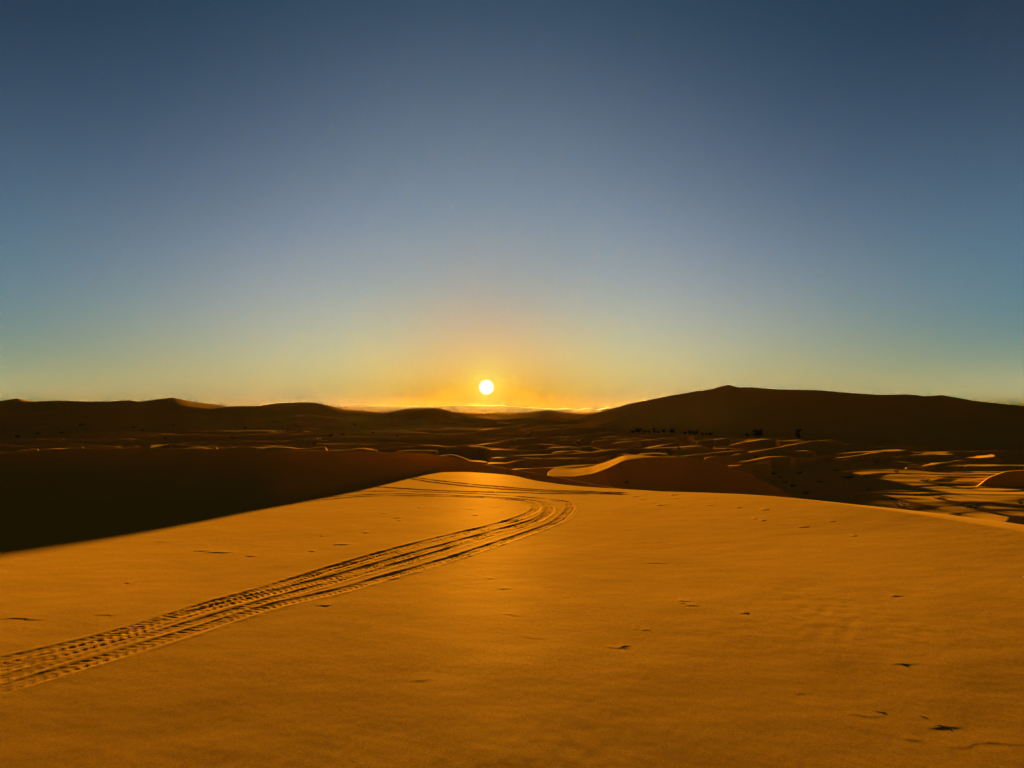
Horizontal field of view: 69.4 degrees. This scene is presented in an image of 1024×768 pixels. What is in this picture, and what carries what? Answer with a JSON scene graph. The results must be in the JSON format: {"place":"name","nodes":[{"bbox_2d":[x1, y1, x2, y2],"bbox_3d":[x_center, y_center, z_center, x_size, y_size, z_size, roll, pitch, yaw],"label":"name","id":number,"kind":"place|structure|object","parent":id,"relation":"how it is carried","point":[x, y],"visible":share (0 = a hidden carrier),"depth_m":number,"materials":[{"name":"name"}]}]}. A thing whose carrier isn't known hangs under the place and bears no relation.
{"place":"outdoors","nodes":[
{"label":"outdoors","id":0,"kind":"place"},
{"bbox_2d":[0,398,588,431],"bbox_3d":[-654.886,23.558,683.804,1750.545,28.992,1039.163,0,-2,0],"label":"hills","id":1,"kind":"structure","parent":0,"point":[148,415],"depth_m":696.40,"materials":[{"name":"brown sand"}]},
{"bbox_2d":[337,405,611,411],"bbox_3d":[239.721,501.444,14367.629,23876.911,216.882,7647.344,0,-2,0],"label":"mountains","id":2,"kind":"structure","parent":0,"point":[465,408],"depth_m":15743.51,"materials":[{"name":"orange sand"}]},
{"bbox_2d":[0,448,1023,767],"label":"ground","id":3,"kind":"structure","parent":0,"point":[194,608],"depth_m":6.17,"materials":[{"name":"orange sand"}]},
{"bbox_2d":[0,412,1023,524],"bbox_3d":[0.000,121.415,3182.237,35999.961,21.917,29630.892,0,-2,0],"label":"desert terrain","id":4,"kind":"structure","parent":0,"point":[988,476],"depth_m":185.71,"materials":[{"name":"brown sand"}]},
{"bbox_2d":[752,428,763,437],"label":"desert tree","id":5,"kind":"object","parent":4,"relation":"on","point":[758,433],"visible":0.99,"depth_m":330.25,"materials":[{"name":"black plant"}]},
{"bbox_2d":[795,429,801,437],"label":"desert tree","id":6,"kind":"object","parent":4,"relation":"on","point":[797,433],"visible":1,"depth_m":315.12,"materials":[{"name":"black plant"}]},
{"bbox_2d":[963,503,982,508],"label":"desert shrub","id":7,"kind":"object","parent":4,"relation":"on","point":[968,505],"visible":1,"depth_m":84.08,"materials":[{"name":"brown plant"}]},
{"bbox_2d":[0,0,1023,409],"label":"sky","id":8,"kind":"structure","parent":0,"point":[548,204],"materials":[{"name":"blue"}]},
{"bbox_2d":[586,385,1023,433],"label":"dune terrain","id":9,"kind":"structure","parent":0,"point":[727,408],"depth_m":538.21,"materials":[{"name":"brown sand"}]}
]}

